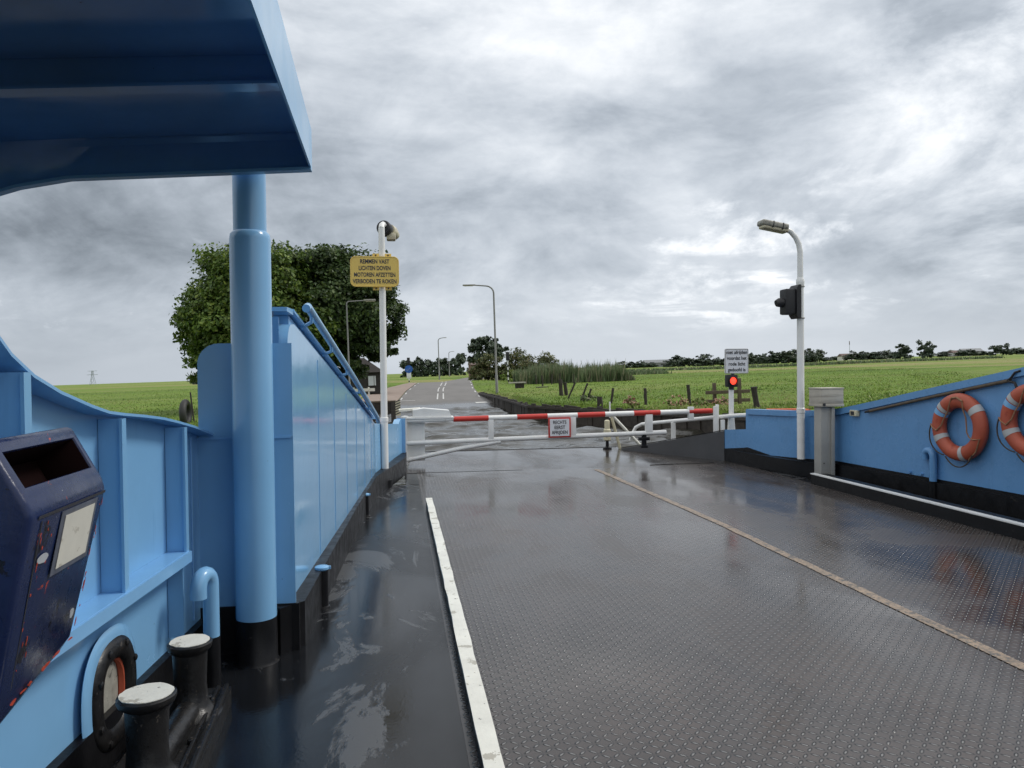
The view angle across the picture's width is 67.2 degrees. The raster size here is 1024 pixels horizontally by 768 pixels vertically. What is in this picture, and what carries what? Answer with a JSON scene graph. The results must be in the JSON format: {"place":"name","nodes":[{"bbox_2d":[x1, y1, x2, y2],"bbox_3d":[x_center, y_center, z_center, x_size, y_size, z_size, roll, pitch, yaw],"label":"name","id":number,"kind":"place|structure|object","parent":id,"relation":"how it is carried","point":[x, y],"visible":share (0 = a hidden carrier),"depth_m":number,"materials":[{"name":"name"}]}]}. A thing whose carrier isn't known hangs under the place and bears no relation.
{"place":"outdoors","nodes":[
{"label":"outdoors","id":0,"kind":"place"},
{"bbox_2d":[74,382,389,426],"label":"meadow grass","id":1,"kind":"structure","parent":0,"point":[162,405],"depth_m":56.60,"materials":[{"name":"green plant"}]},
{"bbox_2d":[360,383,415,400],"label":"paved path","id":2,"kind":"structure","parent":0,"point":[397,392],"depth_m":65.10,"materials":[{"name":"brick"}]},
{"bbox_2d":[399,377,499,408],"bbox_3d":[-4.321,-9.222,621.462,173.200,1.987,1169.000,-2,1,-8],"label":"road","id":3,"kind":"structure","parent":0,"point":[462,392],"depth_m":59.20,"materials":[{"name":"grey asphalt"}]},
{"bbox_2d":[0,0,1023,384],"label":"sky","id":4,"kind":"structure","parent":0,"point":[610,169],"materials":[{"name":"grey"}]},
{"bbox_2d":[53,354,1023,425],"bbox_3d":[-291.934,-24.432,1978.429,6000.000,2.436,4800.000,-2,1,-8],"label":"meadow ground","id":5,"kind":"structure","parent":0,"point":[980,367],"depth_m":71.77,"materials":[{"name":"green plant"}]},
{"bbox_2d":[179,399,191,422],"bbox_3d":[-12.493,1.124,29.510,0.247,1.100,1.100,-2,1,-8],"label":"old tyre","id":6,"kind":"object","parent":5,"relation":"on","point":[185,412],"visible":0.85,"depth_m":29.17,"materials":[{"name":"rubber"}]},
{"bbox_2d":[169,239,341,382],"bbox_3d":[-13.117,-3.155,39.050,8.140,8.855,7.542,-1,1,28],"label":"chestnut tree","id":7,"kind":"object","parent":5,"relation":"on","point":[201,319],"visible":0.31,"depth_m":37.55,"materials":[{"name":"green plant"}]},
{"bbox_2d":[271,243,409,382],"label":"maple tree","id":8,"kind":"object","parent":5,"relation":"on","point":[336,291],"visible":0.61,"depth_m":40.15,"materials":[{"name":"green plant"}]},
{"bbox_2d":[346,299,375,383],"bbox_3d":[-7.103,-1.352,36.641,1.417,5.325,0.220,-2,1,-8],"label":"street lamp","id":9,"kind":"object","parent":5,"relation":"on","point":[370,300],"visible":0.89,"depth_m":36.51,"materials":[{"name":"metal"}]},
{"bbox_2d":[350,358,379,393],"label":"waiting hut","id":10,"kind":"object","parent":5,"relation":"on","point":[372,380],"visible":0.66,"depth_m":64.36,"materials":[{"name":"brown wood"}]},
{"bbox_2d":[367,375,376,385],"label":"window frame","id":11,"kind":"structure","parent":10,"relation":"in","point":[371,380],"depth_m":64.31,"materials":[{"name":"white"}]},
{"bbox_2d":[399,360,413,376],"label":"tree","id":12,"kind":"object","parent":5,"relation":"on","point":[403,364],"visible":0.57,"depth_m":325.40,"materials":[{"name":"green plant"}]},
{"bbox_2d":[405,358,412,382],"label":"road sign","id":13,"kind":"object","parent":5,"relation":"on","point":[408,368],"visible":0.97,"depth_m":94.94,"materials":[{"name":"blue metal"}]},
{"bbox_2d":[406,360,420,376],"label":"tree","id":14,"kind":"object","parent":5,"relation":"on","point":[415,368],"visible":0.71,"depth_m":326.05,"materials":[{"name":"green plant"}]},
{"bbox_2d":[412,356,424,376],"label":"tree","id":15,"kind":"object","parent":5,"relation":"on","point":[417,362],"visible":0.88,"depth_m":327.24,"materials":[{"name":"green plant"}]},
{"bbox_2d":[419,359,433,376],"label":"tree","id":16,"kind":"object","parent":5,"relation":"on","point":[424,368],"visible":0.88,"depth_m":326.55,"materials":[{"name":"green plant"}]},
{"bbox_2d":[426,360,436,375],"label":"tree","id":17,"kind":"object","parent":5,"relation":"on","point":[429,371],"visible":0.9,"depth_m":327.09,"materials":[{"name":"green plant"}]},
{"bbox_2d":[431,358,443,375],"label":"tree","id":18,"kind":"object","parent":5,"relation":"on","point":[436,366],"visible":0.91,"depth_m":326.80,"materials":[{"name":"green plant"}]},
{"bbox_2d":[436,358,448,375],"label":"tree","id":19,"kind":"object","parent":5,"relation":"on","point":[446,369],"visible":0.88,"depth_m":327.91,"materials":[{"name":"green plant"}]},
{"bbox_2d":[441,360,453,373],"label":"tree","id":20,"kind":"object","parent":5,"relation":"on","point":[450,364],"visible":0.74,"depth_m":328.00,"materials":[{"name":"green plant"}]},
{"bbox_2d":[448,358,461,375],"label":"tree","id":21,"kind":"object","parent":5,"relation":"on","point":[453,371],"visible":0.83,"depth_m":327.94,"materials":[{"name":"green plant"}]},
{"bbox_2d":[453,353,466,374],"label":"tree","id":22,"kind":"object","parent":5,"relation":"on","point":[459,369],"visible":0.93,"depth_m":328.74,"materials":[{"name":"green plant"}]},
{"bbox_2d":[462,284,497,392],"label":"street lamp","id":23,"kind":"object","parent":5,"relation":"on","point":[496,381],"visible":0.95,"depth_m":54.31,"materials":[{"name":"metal"}]},
{"bbox_2d":[467,353,505,380],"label":"willow bush","id":24,"kind":"object","parent":5,"relation":"on","point":[484,368],"visible":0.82,"depth_m":111.97,"materials":[{"name":"green plant"}]},
{"bbox_2d":[466,335,509,363],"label":"tree","id":25,"kind":"object","parent":5,"relation":"on","point":[475,346],"visible":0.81,"depth_m":127.45,"materials":[{"name":"green plant"}]},
{"bbox_2d":[499,370,513,381],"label":"tall grass clump","id":26,"kind":"object","parent":5,"relation":"on","point":[503,377],"visible":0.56,"depth_m":86.51,"materials":[{"name":"green plant"}]},
{"bbox_2d":[506,352,508,381],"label":"road sign","id":27,"kind":"object","parent":5,"relation":"on","point":[507,356],"visible":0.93,"depth_m":84.75,"materials":[{"name":"metal"}]},
{"bbox_2d":[509,382,525,387],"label":"picnic table","id":28,"kind":"object","parent":5,"relation":"on","point":[519,384],"visible":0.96,"depth_m":64.53,"materials":[{"name":"wood"}]},
{"bbox_2d":[500,347,536,376],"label":"willow bush","id":29,"kind":"object","parent":5,"relation":"on","point":[526,361],"visible":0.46,"depth_m":110.65,"materials":[{"name":"green plant"}]},
{"bbox_2d":[529,350,559,367],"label":"willow bush","id":30,"kind":"object","parent":5,"relation":"on","point":[548,358],"visible":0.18,"depth_m":109.43,"materials":[{"name":"green plant"}]},
{"bbox_2d":[558,379,562,395],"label":"fence post","id":31,"kind":"object","parent":5,"relation":"on","point":[560,382],"visible":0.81,"depth_m":44.50,"materials":[{"name":"brown wood"}]},
{"bbox_2d":[511,359,634,384],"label":"reed bed","id":32,"kind":"object","parent":5,"relation":"on","point":[594,372],"visible":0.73,"depth_m":76.88,"materials":[{"name":"green plant"}]},
{"bbox_2d":[580,393,596,400],"bbox_3d":[3.606,0.638,36.102,0.861,0.442,0.615,-2,1,-8],"label":"weed clump","id":33,"kind":"object","parent":5,"relation":"on","point":[583,398],"visible":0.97,"depth_m":36.08,"materials":[{"name":"green plant"}]},
{"bbox_2d":[478,392,745,433],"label":"timber bank wall","id":34,"kind":"structure","parent":5,"relation":"on","point":[521,407],"depth_m":30.41,"materials":[{"name":"brown wood"}]},
{"bbox_2d":[623,395,639,407],"bbox_3d":[4.685,0.669,30.195,0.776,0.520,0.435,-2,1,-8],"label":"flower bush","id":35,"kind":"object","parent":5,"relation":"on","point":[630,401],"visible":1,"depth_m":30.14,"materials":[{"name":"beige plant"}]},
{"bbox_2d":[628,370,671,374],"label":"ditch reeds","id":36,"kind":"object","parent":5,"relation":"on","point":[641,372],"visible":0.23,"depth_m":120.68,"materials":[{"name":"green plant"}]},
{"bbox_2d":[643,359,668,366],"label":"house","id":37,"kind":"structure","parent":5,"relation":"on","point":[660,363],"depth_m":578.73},
{"bbox_2d":[662,359,677,366],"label":"tree","id":38,"kind":"object","parent":5,"relation":"on","point":[668,364],"visible":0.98,"depth_m":479.11,"materials":[{"name":"green plant"}]},
{"bbox_2d":[663,394,688,406],"bbox_3d":[6.088,0.646,28.435,1.068,0.511,0.547,-2,1,-8],"label":"flower bush","id":39,"kind":"object","parent":5,"relation":"on","point":[681,401],"visible":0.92,"depth_m":28.42,"materials":[{"name":"beige plant"}]},
{"bbox_2d":[677,358,690,366],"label":"tree","id":40,"kind":"object","parent":5,"relation":"on","point":[680,361],"visible":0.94,"depth_m":480.15,"materials":[{"name":"green plant"}]},
{"bbox_2d":[686,385,691,403],"bbox_3d":[7.020,0.496,30.566,0.210,0.944,0.139,-2,1,-8],"label":"fence post","id":41,"kind":"object","parent":5,"relation":"on","point":[688,393],"visible":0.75,"depth_m":30.50,"materials":[{"name":"brown wood"}]},
{"bbox_2d":[688,359,705,365],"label":"tree","id":42,"kind":"object","parent":5,"relation":"on","point":[693,363],"visible":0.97,"depth_m":476.85,"materials":[{"name":"green plant"}]},
{"bbox_2d":[689,397,709,406],"bbox_3d":[6.868,0.661,27.957,0.756,0.419,0.634,-2,1,-8],"label":"flower bush","id":43,"kind":"object","parent":5,"relation":"on","point":[699,402],"visible":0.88,"depth_m":27.91,"materials":[{"name":"green plant"}]},
{"bbox_2d":[695,354,711,364],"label":"tree","id":44,"kind":"object","parent":5,"relation":"on","point":[704,357],"visible":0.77,"depth_m":479.60,"materials":[{"name":"green plant"}]},
{"bbox_2d":[714,358,723,365],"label":"tree","id":45,"kind":"object","parent":5,"relation":"on","point":[719,362],"visible":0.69,"depth_m":479.46,"materials":[{"name":"green plant"}]},
{"bbox_2d":[712,396,728,404],"bbox_3d":[7.860,0.624,28.659,0.720,0.417,0.662,-3,1,-44],"label":"flower bush","id":46,"kind":"object","parent":5,"relation":"on","point":[720,401],"visible":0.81,"depth_m":28.55,"materials":[{"name":"beige plant"}]},
{"bbox_2d":[705,378,749,403],"bbox_3d":[8.090,0.369,28.999,1.750,1.150,0.288,-2,1,-6],"label":"timber fence","id":47,"kind":"object","parent":5,"relation":"on","point":[738,391],"visible":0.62,"depth_m":28.91,"materials":[{"name":"brown wood"}]},
{"bbox_2d":[748,352,756,364],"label":"tree","id":48,"kind":"object","parent":5,"relation":"on","point":[751,360],"visible":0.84,"depth_m":486.10,"materials":[{"name":"green plant"}]},
{"bbox_2d":[750,386,759,408],"bbox_3d":[8.107,0.527,25.674,0.319,0.890,0.217,-2,1,-8],"label":"fence post","id":49,"kind":"object","parent":5,"relation":"on","point":[756,403],"visible":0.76,"depth_m":25.59,"materials":[{"name":"brown wood"}]},
{"bbox_2d":[756,354,767,363],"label":"tree","id":50,"kind":"object","parent":5,"relation":"on","point":[762,359],"visible":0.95,"depth_m":493.80,"materials":[{"name":"green plant"}]},
{"bbox_2d":[762,350,776,363],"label":"tree","id":51,"kind":"object","parent":5,"relation":"on","point":[768,361],"visible":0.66,"depth_m":521.71,"materials":[{"name":"green plant"}]},
{"bbox_2d":[767,353,785,363],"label":"tree","id":52,"kind":"object","parent":5,"relation":"on","point":[777,359],"visible":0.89,"depth_m":516.01,"materials":[{"name":"green plant"}]},
{"bbox_2d":[779,351,796,362],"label":"tree","id":53,"kind":"object","parent":5,"relation":"on","point":[792,359],"visible":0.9,"depth_m":491.69,"materials":[{"name":"green plant"}]},
{"bbox_2d":[804,351,822,362],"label":"tree","id":54,"kind":"object","parent":5,"relation":"on","point":[813,357],"visible":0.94,"depth_m":494.09,"materials":[{"name":"green plant"}]},
{"bbox_2d":[626,355,1004,371],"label":"ditch reeds","id":55,"kind":"object","parent":5,"relation":"on","point":[837,362],"visible":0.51,"depth_m":229.73,"materials":[{"name":"green plant"}]},
{"bbox_2d":[815,349,826,361],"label":"tree","id":56,"kind":"object","parent":5,"relation":"on","point":[822,352],"visible":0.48,"depth_m":508.00,"materials":[{"name":"green plant"}]},
{"bbox_2d":[842,354,860,359],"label":"tree","id":57,"kind":"object","parent":5,"relation":"on","point":[848,356],"visible":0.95,"depth_m":634.90,"materials":[{"name":"green plant"}]},
{"bbox_2d":[849,350,868,359],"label":"tree","id":58,"kind":"object","parent":5,"relation":"on","point":[862,354],"visible":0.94,"depth_m":631.92,"materials":[{"name":"green plant"}]},
{"bbox_2d":[870,351,888,358],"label":"tree","id":59,"kind":"object","parent":5,"relation":"on","point":[881,355],"visible":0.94,"depth_m":630.03,"materials":[{"name":"green plant"}]},
{"bbox_2d":[892,343,913,358],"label":"tree","id":60,"kind":"object","parent":5,"relation":"on","point":[903,350],"visible":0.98,"depth_m":567.49,"materials":[{"name":"green plant"}]},
{"bbox_2d":[916,339,937,357],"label":"tree","id":61,"kind":"object","parent":5,"relation":"on","point":[927,352],"visible":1,"depth_m":546.25,"materials":[{"name":"green plant"}]},
{"bbox_2d":[953,349,973,355],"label":"tree","id":62,"kind":"object","parent":5,"relation":"on","point":[964,353],"visible":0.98,"depth_m":760.46,"materials":[{"name":"green plant"}]},
{"bbox_2d":[960,350,979,355],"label":"tree","id":63,"kind":"object","parent":5,"relation":"on","point":[975,353],"visible":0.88,"depth_m":759.10,"materials":[{"name":"green plant"}]},
{"bbox_2d":[987,345,1001,355],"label":"tree","id":64,"kind":"object","parent":5,"relation":"on","point":[996,349],"visible":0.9,"depth_m":623.40,"materials":[{"name":"green plant"}]},
{"bbox_2d":[1000,343,1015,354],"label":"tree","id":65,"kind":"object","parent":5,"relation":"on","point":[1007,350],"visible":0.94,"depth_m":622.35,"materials":[{"name":"green plant"}]},
{"bbox_2d":[1008,347,1023,354],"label":"tree","id":66,"kind":"object","parent":5,"relation":"on","point":[1020,350],"visible":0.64,"depth_m":785.11,"materials":[{"name":"green plant"}]},
{"bbox_3d":[-11.850,2.200,22.521,15.199,1.265,44.059,-2,1,-8],"label":"timber bank wall","id":67,"kind":"object","parent":5,"relation":"on","visible":0},
{"bbox_2d":[363,400,400,422],"bbox_3d":[-6.711,1.486,37.389,2.600,1.400,0.710,-2,1,-8],"label":"landing fender","id":68,"kind":"object","parent":67,"relation":"attached to","point":[393,407],"visible":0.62,"depth_m":37.20,"materials":[{"name":"beige paint"}]},
{"bbox_2d":[375,406,704,484],"bbox_3d":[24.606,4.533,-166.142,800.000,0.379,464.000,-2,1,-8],"label":"river water","id":69,"kind":"structure","parent":0,"point":[468,429],"depth_m":27.46,"materials":[{"name":"grey liquid"}]},
{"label":"ferry hull","id":70,"kind":"structure","parent":0,"visible":0},
{"bbox_2d":[111,474,468,767],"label":"walkway","id":71,"kind":"structure","parent":70,"relation":"on","point":[363,678],"depth_m":4.12,"materials":[{"name":"grey metal"}]},
{"bbox_2d":[0,336,213,767],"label":"bulwark","id":72,"kind":"object","parent":71,"relation":"on","point":[137,611],"visible":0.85,"depth_m":3.25,"materials":[{"name":"blue paint"}]},
{"bbox_2d":[0,427,104,722],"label":"litter bin","id":73,"kind":"object","parent":72,"relation":"attached to","point":[52,490],"visible":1,"depth_m":2.06,"materials":[{"name":"blue metal"}]},
{"bbox_2d":[115,634,231,767],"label":"mooring bollard","id":74,"kind":"object","parent":71,"relation":"on","point":[180,723],"visible":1,"depth_m":3.22,"materials":[{"name":"metal"}]},
{"bbox_2d":[190,566,220,687],"bbox_3d":[-1.579,1.268,3.982,0.096,0.650,0.192,-2,1,4],"label":"vent pipe","id":75,"kind":"object","parent":71,"relation":"on","point":[204,585],"visible":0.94,"depth_m":4.00,"materials":[{"name":"blue metal"}]},
{"bbox_2d":[197,343,300,654],"bbox_3d":[-1.599,0.672,4.534,0.660,1.820,0.066,-1,1,-8],"label":"bulkhead plate","id":76,"kind":"object","parent":71,"relation":"on","point":[216,497],"visible":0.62,"depth_m":4.51,"materials":[{"name":"blue paint"}]},
{"bbox_2d":[229,174,279,668],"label":"support column","id":77,"kind":"structure","parent":71,"relation":"on","point":[253,437],"depth_m":4.30,"materials":[{"name":"blue metal"}]},
{"bbox_2d":[0,0,311,195],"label":"canopy","id":78,"kind":"object","parent":77,"relation":"on","point":[95,90],"visible":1,"depth_m":3.32,"materials":[{"name":"blue metal"}]},
{"bbox_2d":[315,564,330,609],"bbox_3d":[-1.324,1.416,5.389,0.116,0.295,0.112,-1,1,-8],"label":"capped pipe","id":79,"kind":"object","parent":71,"relation":"on","point":[323,568],"visible":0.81,"depth_m":5.36,"materials":[{"name":"metal"}]},
{"bbox_2d":[272,303,406,654],"bbox_3d":[-1.704,0.464,8.752,0.403,2.103,8.569,-2,1,-3],"label":"bulwark","id":80,"kind":"object","parent":71,"relation":"on","point":[339,473],"visible":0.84,"depth_m":5.95,"materials":[{"name":"blue paint"}]},
{"bbox_2d":[366,493,370,516],"bbox_3d":[-1.662,1.371,8.746,0.116,0.265,0.112,-1,1,-8],"label":"capped pipe","id":81,"kind":"object","parent":71,"relation":"on","point":[367,504],"visible":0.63,"depth_m":8.72,"materials":[{"name":"metal"}]},
{"bbox_2d":[376,220,399,487],"bbox_3d":[-1.735,-0.440,11.156,0.262,3.797,0.825,-2,1,17],"label":"lamp pole","id":82,"kind":"object","parent":71,"relation":"on","point":[388,230],"visible":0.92,"depth_m":10.84,"materials":[{"name":"white metal"}]},
{"bbox_2d":[350,254,398,289],"bbox_3d":[-1.916,-1.567,10.760,0.670,0.512,0.052,-1,1,-8],"label":"notice sign","id":83,"kind":"object","parent":82,"relation":"attached to","point":[375,271],"visible":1,"depth_m":10.74,"materials":[{"name":"yellow metal"}]},
{"bbox_2d":[417,464,1023,767],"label":"tread plate deck","id":84,"kind":"structure","parent":70,"relation":"on","point":[714,616],"depth_m":4.98,"materials":[{"name":"grey metal"}]},
{"bbox_2d":[426,498,504,767],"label":"deck kerb","id":85,"kind":"structure","parent":84,"relation":"on","point":[486,742],"depth_m":4.06,"materials":[{"name":"white paint"}]},
{"bbox_2d":[406,446,734,473],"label":"boarding ramp","id":86,"kind":"structure","parent":84,"relation":"attached to","point":[524,459],"depth_m":13.78,"materials":[{"name":"metal"}]},
{"bbox_2d":[401,407,712,464],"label":"swing gate","id":87,"kind":"structure","parent":86,"relation":"on","point":[416,442],"depth_m":13.42,"materials":[{"name":"white metal"}]},
{"bbox_2d":[399,407,453,418],"bbox_3d":[-1.516,0.501,13.559,0.940,0.179,0.750,-1,1,-8],"label":"counterweight box","id":88,"kind":"object","parent":87,"relation":"on","point":[425,413],"visible":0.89,"depth_m":13.23,"materials":[{"name":"white paint"}]},
{"bbox_2d":[548,417,570,437],"bbox_3d":[0.834,0.761,13.514,0.400,0.350,0.031,-1,1,-8],"label":"notice sign","id":89,"kind":"object","parent":87,"relation":"attached to","point":[559,426],"visible":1,"depth_m":13.50,"materials":[{"name":"white metal"}]},
{"bbox_2d":[603,402,640,449],"bbox_3d":[2.215,0.833,15.506,0.801,0.958,0.180,-1,1,-8],"label":"ramp stay","id":90,"kind":"object","parent":86,"relation":"on","point":[607,429],"visible":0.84,"depth_m":15.45,"materials":[{"name":"beige paint"}]},
{"bbox_2d":[621,430,724,460],"bbox_3d":[2.963,1.089,14.451,0.067,0.549,2.382,-3,1,-42],"label":"ramp side plate","id":91,"kind":"object","parent":86,"relation":"attached to","point":[710,445],"visible":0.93,"depth_m":14.03,"materials":[{"name":"black paint"}]},
{"bbox_2d":[629,413,745,440],"bbox_3d":[3.329,0.865,14.503,0.201,0.742,3.004,-3,1,-37],"label":"ramp rail","id":92,"kind":"object","parent":86,"relation":"on","point":[673,422],"visible":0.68,"depth_m":14.70,"materials":[{"name":"white metal"}]},
{"bbox_2d":[713,390,734,432],"bbox_3d":[3.794,0.479,13.813,0.409,1.158,0.134,-2,1,3],"label":"sign post","id":93,"kind":"object","parent":92,"relation":"attached to","point":[731,424],"visible":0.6,"depth_m":13.76,"materials":[{"name":"white metal"}]},
{"bbox_2d":[725,375,737,389],"bbox_3d":[3.916,-0.034,13.723,0.200,0.265,0.174,-1,1,-8],"label":"signal light","id":94,"kind":"object","parent":93,"relation":"attached to","point":[731,382],"visible":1,"depth_m":13.68,"materials":[{"name":"red"}]},
{"bbox_2d":[724,349,748,374],"bbox_3d":[3.999,-0.377,13.749,0.444,0.507,0.056,-1,1,-8],"label":"notice sign","id":95,"kind":"object","parent":93,"relation":"attached to","point":[736,361],"visible":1,"depth_m":13.72,"materials":[{"name":"metal"}]},
{"bbox_2d":[761,469,810,482],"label":"gutter deck","id":96,"kind":"structure","parent":70,"relation":"on","point":[806,479],"depth_m":11.48,"materials":[{"name":"grey metal"}]},
{"bbox_2d":[808,387,843,474],"bbox_3d":[4.581,0.719,11.193,0.378,1.343,0.330,-2,1,-12],"label":"cabinet post","id":97,"kind":"object","parent":96,"relation":"on","point":[825,401],"visible":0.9,"depth_m":11.11,"materials":[{"name":"metal"}]},
{"bbox_2d":[724,367,1023,519],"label":"bulwark","id":98,"kind":"object","parent":96,"relation":"on","point":[884,447],"visible":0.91,"depth_m":9.87,"materials":[{"name":"blue paint"}]},
{"bbox_2d":[757,219,804,458],"bbox_3d":[4.028,-0.651,11.482,0.703,3.556,0.216,-1,1,-8],"label":"lamp pole","id":99,"kind":"object","parent":98,"relation":"attached to","point":[773,226],"visible":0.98,"depth_m":11.48,"materials":[{"name":"white metal"}]},
{"bbox_2d":[774,284,800,318],"bbox_3d":[4.084,-1.221,11.480,0.350,0.500,0.240,-1,1,-8],"label":"traffic signal","id":100,"kind":"object","parent":99,"relation":"attached to","point":[788,302],"visible":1,"depth_m":11.39,"materials":[{"name":"black metal"}]},
{"bbox_2d":[845,410,859,415],"bbox_3d":[4.783,0.406,10.985,0.070,0.085,0.481,-1,1,-8],"label":"socket box","id":101,"kind":"object","parent":98,"relation":"attached to","point":[854,412],"visible":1,"depth_m":10.78,"materials":[{"name":"beige paint"}]},
{"bbox_2d":[864,369,1020,412],"bbox_3d":[5.108,0.123,9.368,0.052,0.579,2.495,-2,1,-13],"label":"boat hook","id":102,"kind":"object","parent":98,"relation":"attached to","point":[1008,380],"visible":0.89,"depth_m":9.06,"materials":[{"name":"blue metal"}]},
{"bbox_2d":[929,392,988,467],"bbox_3d":[5.179,0.524,8.944,0.168,0.880,0.817,-2,1,-12],"label":"lifebuoy","id":103,"kind":"object","parent":98,"relation":"hanging from","point":[975,445],"visible":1,"depth_m":8.84,"materials":[{"name":"orange plastic"}]},
{"bbox_2d":[996,384,1023,462],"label":"lifebuoy","id":104,"kind":"object","parent":98,"relation":"hanging from","point":[1013,402],"visible":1,"depth_m":8.16,"materials":[{"name":"orange plastic"}]},
{"bbox_2d":[810,473,1023,540],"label":"deck kerb","id":105,"kind":"structure","parent":96,"relation":"on","point":[1008,526],"depth_m":8.47,"materials":[{"name":"black paint"}]},
{"bbox_2d":[921,447,936,498],"bbox_3d":[5.108,1.083,9.441,0.090,0.626,0.238,-1,1,-8],"label":"vent pipe","id":106,"kind":"object","parent":96,"relation":"on","point":[930,453],"visible":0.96,"depth_m":9.34,"materials":[{"name":"blue metal"}]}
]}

